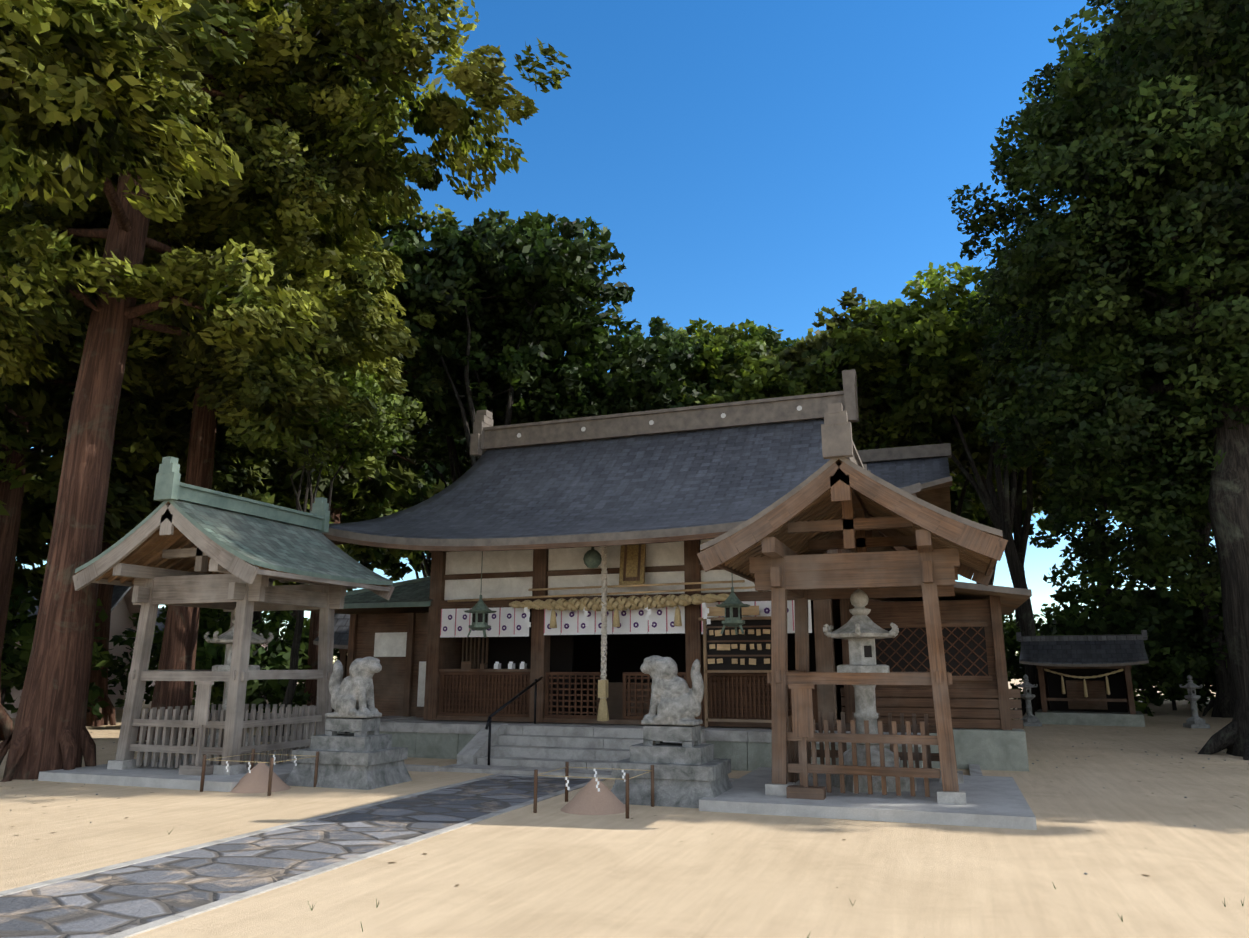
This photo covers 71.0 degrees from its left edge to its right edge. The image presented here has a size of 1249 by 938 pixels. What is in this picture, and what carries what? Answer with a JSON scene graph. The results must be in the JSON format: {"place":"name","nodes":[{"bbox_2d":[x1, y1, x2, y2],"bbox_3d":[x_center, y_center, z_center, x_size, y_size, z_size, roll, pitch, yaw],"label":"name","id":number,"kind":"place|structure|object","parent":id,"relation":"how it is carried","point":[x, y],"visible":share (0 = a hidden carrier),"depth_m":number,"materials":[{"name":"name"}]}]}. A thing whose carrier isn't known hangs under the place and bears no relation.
{"place":"outdoors","nodes":[
{"label":"outdoors","id":0,"kind":"place"},
{"bbox_2d":[3,585,140,717],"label":"house","id":1,"kind":"structure","parent":0,"point":[123,608],"depth_m":32.34,"materials":[{"name":"beige"}]},
{"bbox_2d":[133,608,281,700],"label":"house","id":2,"kind":"structure","parent":0,"point":[160,626],"depth_m":43.55,"materials":[{"name":"beige"}]},
{"bbox_2d":[0,774,605,937],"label":"path","id":3,"kind":"structure","parent":0,"point":[131,898],"depth_m":7.24,"materials":[{"name":"stone"}]},
{"bbox_2d":[16,0,1215,661],"label":"sky","id":4,"kind":"structure","parent":0,"point":[764,162],"materials":[{"name":"blue"}]},
{"bbox_2d":[0,679,1248,937],"bbox_3d":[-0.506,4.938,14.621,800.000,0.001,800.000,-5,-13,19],"label":"ground","id":5,"kind":"structure","parent":0,"point":[1112,825],"depth_m":7.45,"materials":[{"name":"beige sand"}]},
{"bbox_2d":[0,451,21,481],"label":"tree","id":6,"kind":"object","parent":5,"relation":"on","point":[6,477],"visible":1,"depth_m":18.26,"materials":[{"name":"green plant"}]},
{"bbox_2d":[0,500,43,615],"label":"cedar tree","id":7,"kind":"object","parent":5,"relation":"on","point":[19,577],"visible":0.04,"depth_m":23.92,"materials":[{"name":"green plant"}]},
{"bbox_2d":[28,392,73,504],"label":"tree","id":8,"kind":"object","parent":5,"relation":"on","point":[46,449],"depth_m":47.96,"materials":[{"name":"green plant"}]},
{"bbox_2d":[1,583,119,720],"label":"bush","id":9,"kind":"object","parent":5,"relation":"on","point":[14,663],"visible":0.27,"depth_m":22.23,"materials":[{"name":"green plant"}]},
{"bbox_2d":[0,161,268,740],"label":"cedar tree","id":10,"kind":"object","parent":5,"relation":"on","point":[22,405],"visible":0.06,"depth_m":19.58,"materials":[{"name":"green plant"}]},
{"bbox_2d":[0,240,381,726],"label":"cedar tree","id":11,"kind":"object","parent":5,"relation":"on","point":[41,477],"visible":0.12,"depth_m":23.07,"materials":[{"name":"green plant"}]},
{"bbox_2d":[108,605,274,712],"bbox_3d":[-14.391,6.407,29.426,6.002,4.663,5.006,-10,-16,39],"label":"bush","id":12,"kind":"object","parent":5,"relation":"on","point":[208,622],"visible":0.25,"depth_m":28.57,"materials":[{"name":"green plant"}]},
{"bbox_2d":[38,456,394,791],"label":"lantern pavilion","id":13,"kind":"structure","parent":5,"relation":"on","point":[185,544],"depth_m":13.25,"materials":[{"name":"grey wood"}]},
{"bbox_2d":[29,1,419,740],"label":"cedar tree","id":14,"kind":"object","parent":5,"relation":"on","point":[309,259],"visible":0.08,"depth_m":19.59,"materials":[{"name":"green plant"}]},
{"bbox_2d":[193,626,311,727],"bbox_3d":[-10.360,5.876,24.063,3.873,3.367,2.940,-5,-13,19],"label":"bush","id":15,"kind":"object","parent":5,"relation":"on","point":[255,687],"visible":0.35,"depth_m":23.68,"materials":[{"name":"green plant"}]},
{"bbox_2d":[200,749,318,795],"bbox_3d":[-4.881,4.056,11.752,1.144,0.460,0.924,-5,-13,19],"label":"sand cone","id":16,"kind":"object","parent":5,"relation":"on","point":[261,777],"visible":0.98,"depth_m":11.54,"materials":[{"name":"beige sand"}]},
{"bbox_2d":[192,608,333,705],"bbox_3d":[-15.752,7.949,36.874,7.239,5.462,6.102,-5,-13,19],"label":"bush","id":17,"kind":"object","parent":5,"relation":"on","point":[275,618],"visible":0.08,"depth_m":36.63,"materials":[{"name":"green plant"}]},
{"bbox_2d":[0,0,571,781],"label":"cedar tree","id":18,"kind":"object","parent":5,"relation":"on","point":[126,120],"visible":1,"depth_m":14.68,"materials":[{"name":"green plant"}]},
{"bbox_2d":[262,617,339,692],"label":"bush","id":19,"kind":"object","parent":5,"relation":"on","point":[288,634],"visible":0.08,"depth_m":29.76,"materials":[{"name":"green plant"}]},
{"bbox_2d":[221,416,434,705],"bbox_3d":[-14.920,0.713,35.865,12.724,17.865,13.056,-11,-17,41],"label":"tree","id":20,"kind":"object","parent":5,"relation":"on","point":[414,457],"depth_m":36.26,"materials":[{"name":"green plant"}]},
{"bbox_2d":[226,347,430,735],"bbox_3d":[-7.484,1.291,20.455,5.368,9.916,6.013,-5,-13,19],"label":"maple tree","id":21,"kind":"object","parent":5,"relation":"on","point":[363,436],"visible":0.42,"depth_m":20.19,"materials":[{"name":"green plant"}]},
{"bbox_2d":[313,613,349,717],"bbox_3d":[-6.093,4.862,21.718,2.620,3.270,2.700,0,-13,0],"label":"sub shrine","id":22,"kind":"object","parent":5,"relation":"on","point":[341,629],"visible":0.04,"depth_m":21.11,"materials":[{"name":"brown wood"}]},
{"bbox_2d":[287,489,376,641],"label":"tree","id":23,"kind":"object","parent":5,"relation":"on","point":[359,557],"depth_m":52.52,"materials":[{"name":"green plant"}]},
{"bbox_2d":[219,71,466,711],"bbox_3d":[-9.412,-3.541,28.942,8.171,23.169,9.335,3,-13,-15],"label":"cedar tree","id":24,"kind":"object","parent":5,"relation":"on","point":[389,486],"visible":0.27,"depth_m":28.31,"materials":[{"name":"green plant"}]},
{"bbox_2d":[263,454,428,699],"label":"tree","id":25,"kind":"object","parent":5,"relation":"on","point":[424,466],"depth_m":48.63,"materials":[{"name":"green plant"}]},
{"bbox_2d":[285,657,411,789],"bbox_3d":[-3.882,3.574,12.526,1.400,1.741,1.039,-5,-13,19],"label":"guardian lion-dog statue","id":26,"kind":"object","parent":5,"relation":"on","point":[365,755],"visible":1,"depth_m":12.24,"materials":[{"name":"stone"}]},
{"bbox_2d":[359,435,466,580],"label":"tree","id":27,"kind":"object","parent":5,"relation":"on","point":[394,565],"visible":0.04,"depth_m":53.94,"materials":[{"name":"green plant"}]},
{"bbox_2d":[415,551,427,578],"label":"tree","id":28,"kind":"object","parent":5,"relation":"on","point":[417,575],"depth_m":64.96,"materials":[{"name":"green plant"}]},
{"bbox_2d":[394,409,502,487],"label":"tree","id":29,"kind":"object","parent":5,"relation":"on","point":[440,452],"visible":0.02,"depth_m":44.34,"materials":[{"name":"green plant"}]},
{"bbox_2d":[329,208,634,466],"bbox_3d":[-5.203,-0.702,30.175,10.337,18.169,10.983,-5,-13,19],"label":"dark tree","id":30,"kind":"object","parent":5,"relation":"on","point":[533,285],"visible":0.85,"depth_m":30.02,"materials":[{"name":"green plant"}]},
{"bbox_2d":[374,276,620,481],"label":"tree","id":31,"kind":"object","parent":5,"relation":"on","point":[450,425],"visible":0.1,"depth_m":33.99,"materials":[{"name":"green plant"}]},
{"bbox_2d":[533,762,653,818],"bbox_3d":[-0.337,3.684,10.100,1.144,0.460,0.924,-5,-13,19],"label":"sand cone","id":32,"kind":"object","parent":5,"relation":"on","point":[595,796],"visible":1,"depth_m":9.88,"materials":[{"name":"beige sand"}]},
{"bbox_2d":[488,315,731,425],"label":"tree","id":33,"kind":"object","parent":5,"relation":"on","point":[653,366],"visible":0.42,"depth_m":33.02,"materials":[{"name":"green plant"}]},
{"bbox_2d":[275,676,982,781],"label":"stone platform","id":34,"kind":"structure","parent":5,"relation":"on","point":[489,746],"depth_m":14.32,"materials":[{"name":"stone"}]},
{"bbox_2d":[322,369,920,727],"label":"hall","id":35,"kind":"structure","parent":34,"relation":"on","point":[566,564],"depth_m":16.60,"materials":[{"name":"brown wood"}]},
{"bbox_2d":[304,443,1031,771],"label":"hall wings","id":36,"kind":"object","parent":5,"relation":"on","point":[391,634],"visible":0.31,"depth_m":15.03},
{"bbox_2d":[611,655,732,807],"bbox_3d":[0.596,3.219,10.950,1.400,1.741,1.039,-5,-13,19],"label":"guardian lion-dog statue","id":37,"kind":"object","parent":5,"relation":"on","point":[690,770],"visible":1,"depth_m":10.66,"materials":[{"name":"stone"}]},
{"bbox_2d":[168,829,1244,937],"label":"grass tufts","id":38,"kind":"object","parent":5,"relation":"on","point":[807,936],"visible":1,"depth_m":5.96,"materials":[{"name":"brown plant"}]},
{"bbox_2d":[661,322,799,385],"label":"tree","id":39,"kind":"object","parent":5,"relation":"on","point":[789,342],"depth_m":41.09,"materials":[{"name":"green plant"}]},
{"bbox_2d":[641,318,879,439],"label":"tree","id":40,"kind":"object","parent":5,"relation":"on","point":[743,370],"visible":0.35,"depth_m":33.98,"materials":[{"name":"green plant"}]},
{"bbox_2d":[697,403,1036,829],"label":"lantern pavilion","id":41,"kind":"structure","parent":5,"relation":"on","point":[779,548],"depth_m":10.48,"materials":[{"name":"brown wood"}]},
{"bbox_2d":[758,287,1034,478],"bbox_3d":[10.068,1.442,33.110,9.858,15.194,8.100,3,-13,-12],"label":"tree","id":42,"kind":"object","parent":5,"relation":"on","point":[823,340],"visible":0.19,"depth_m":32.14,"materials":[{"name":"green plant"}]},
{"bbox_2d":[950,471,968,515],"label":"tree","id":43,"kind":"object","parent":5,"relation":"on","point":[962,495],"depth_m":43.03,"materials":[{"name":"green plant"}]},
{"bbox_2d":[811,262,1117,715],"bbox_3d":[11.443,0.631,30.234,10.412,15.496,9.803,7,-14,-29],"label":"leaning tree","id":44,"kind":"object","parent":5,"relation":"on","point":[949,385],"visible":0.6,"depth_m":29.19,"materials":[{"name":"green plant"}]},
{"bbox_2d":[881,325,1131,709],"bbox_3d":[14.852,1.024,34.546,11.242,16.692,11.088,-2,-13,8],"label":"tree","id":45,"kind":"object","parent":5,"relation":"on","point":[1021,534],"depth_m":34.15,"materials":[{"name":"green plant"}]},
{"bbox_2d":[950,455,1077,584],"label":"tree","id":46,"kind":"object","parent":5,"relation":"on","point":[970,511],"visible":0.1,"depth_m":50.28,"materials":[{"name":"green plant"}]},
{"bbox_2d":[1003,621,1039,679],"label":"bush","id":47,"kind":"object","parent":5,"relation":"on","point":[1012,661],"visible":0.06,"depth_m":29.41,"materials":[{"name":"green plant"}]},
{"bbox_2d":[1016,674,1041,725],"bbox_3d":[11.218,6.417,24.335,0.575,1.387,0.561,-5,-13,19],"label":"lantern","id":48,"kind":"object","parent":5,"relation":"on","point":[1029,717],"visible":0.98,"depth_m":24.22,"materials":[{"name":"stone"}]},
{"bbox_2d":[1002,602,1077,698],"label":"bush","id":49,"kind":"object","parent":5,"relation":"on","point":[1012,621],"visible":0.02,"depth_m":40.05,"materials":[{"name":"green plant"}]},
{"bbox_2d":[1016,630,1148,726],"bbox_3d":[13.429,6.063,25.559,3.420,2.616,3.200,-7,-14,27],"label":"small shrine","id":50,"kind":"object","parent":5,"relation":"on","point":[1085,679],"visible":1,"depth_m":25.13,"materials":[{"name":"brown wood"}]},
{"bbox_2d":[1061,411,1112,606],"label":"tree","id":51,"kind":"object","parent":5,"relation":"on","point":[1108,591],"depth_m":37.97,"materials":[{"name":"green plant"}]},
{"bbox_2d":[948,0,1248,759],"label":"tree","id":52,"kind":"object","parent":5,"relation":"on","point":[1152,166],"visible":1,"depth_m":17.20,"materials":[{"name":"green plant"}]},
{"bbox_2d":[1007,602,1196,715],"bbox_3d":[16.512,6.824,30.743,6.752,4.259,5.416,-5,-13,19],"label":"bush","id":53,"kind":"object","parent":5,"relation":"on","point":[1070,624],"visible":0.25,"depth_m":29.63,"materials":[{"name":"green plant"}]},
{"bbox_2d":[1029,291,1236,717],"bbox_3d":[19.200,0.034,29.967,11.572,16.553,12.116,-5,-13,19],"label":"tree","id":54,"kind":"object","parent":5,"relation":"on","point":[1222,704],"depth_m":28.50,"materials":[{"name":"green plant"}]},
{"bbox_2d":[1057,456,1210,553],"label":"tree","id":55,"kind":"object","parent":5,"relation":"on","point":[1112,508],"visible":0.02,"depth_m":45.53,"materials":[{"name":"green plant"}]},
{"bbox_2d":[1043,528,1227,713],"bbox_3d":[18.155,5.663,30.936,6.639,7.140,5.211,-5,-13,19],"label":"bush","id":56,"kind":"object","parent":5,"relation":"on","point":[1105,575],"visible":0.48,"depth_m":29.95,"materials":[{"name":"green plant"}]},
{"bbox_2d":[1077,590,1208,703],"bbox_3d":[22.818,8.174,39.808,7.278,5.765,6.066,-5,-13,19],"label":"bush","id":57,"kind":"object","parent":5,"relation":"on","point":[1118,609],"visible":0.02,"depth_m":39.69,"materials":[{"name":"green plant"}]},
{"bbox_2d":[1084,0,1246,197],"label":"tree","id":58,"kind":"object","parent":5,"relation":"on","point":[1159,31],"depth_m":20.42,"materials":[{"name":"green plant"}]},
{"bbox_2d":[1116,602,1215,711],"bbox_3d":[20.637,6.943,32.891,7.569,4.323,6.077,-5,-13,19],"label":"bush","id":59,"kind":"object","parent":5,"relation":"on","point":[1174,706],"visible":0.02,"depth_m":32.33,"materials":[{"name":"green plant"}]},
{"bbox_2d":[1150,679,1203,700],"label":"bush","id":60,"kind":"object","parent":5,"relation":"on","point":[1167,698],"depth_m":41.11,"materials":[{"name":"green plant"}]},
{"bbox_2d":[1135,527,1224,708],"bbox_3d":[21.016,5.175,29.532,6.247,7.243,5.275,-9,-16,36],"label":"bush","id":61,"kind":"object","parent":5,"relation":"on","point":[1198,635],"visible":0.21,"depth_m":29.29,"materials":[{"name":"green plant"}]},
{"bbox_2d":[1133,611,1226,698],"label":"bush","id":62,"kind":"object","parent":5,"relation":"on","point":[1211,682],"visible":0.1,"depth_m":29.34,"materials":[{"name":"green plant"}]},
{"bbox_2d":[1179,675,1209,728],"bbox_3d":[15.279,6.235,23.528,0.575,1.387,0.561,-5,-13,19],"label":"lantern","id":63,"kind":"object","parent":5,"relation":"on","point":[1194,720],"visible":1,"depth_m":23.43,"materials":[{"name":"stone"}]},
{"bbox_2d":[0,732,1248,887],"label":"ground debris","id":64,"kind":"object","parent":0,"point":[1085,873],"visible":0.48,"depth_m":11.53,"materials":[{"name":"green plant"}]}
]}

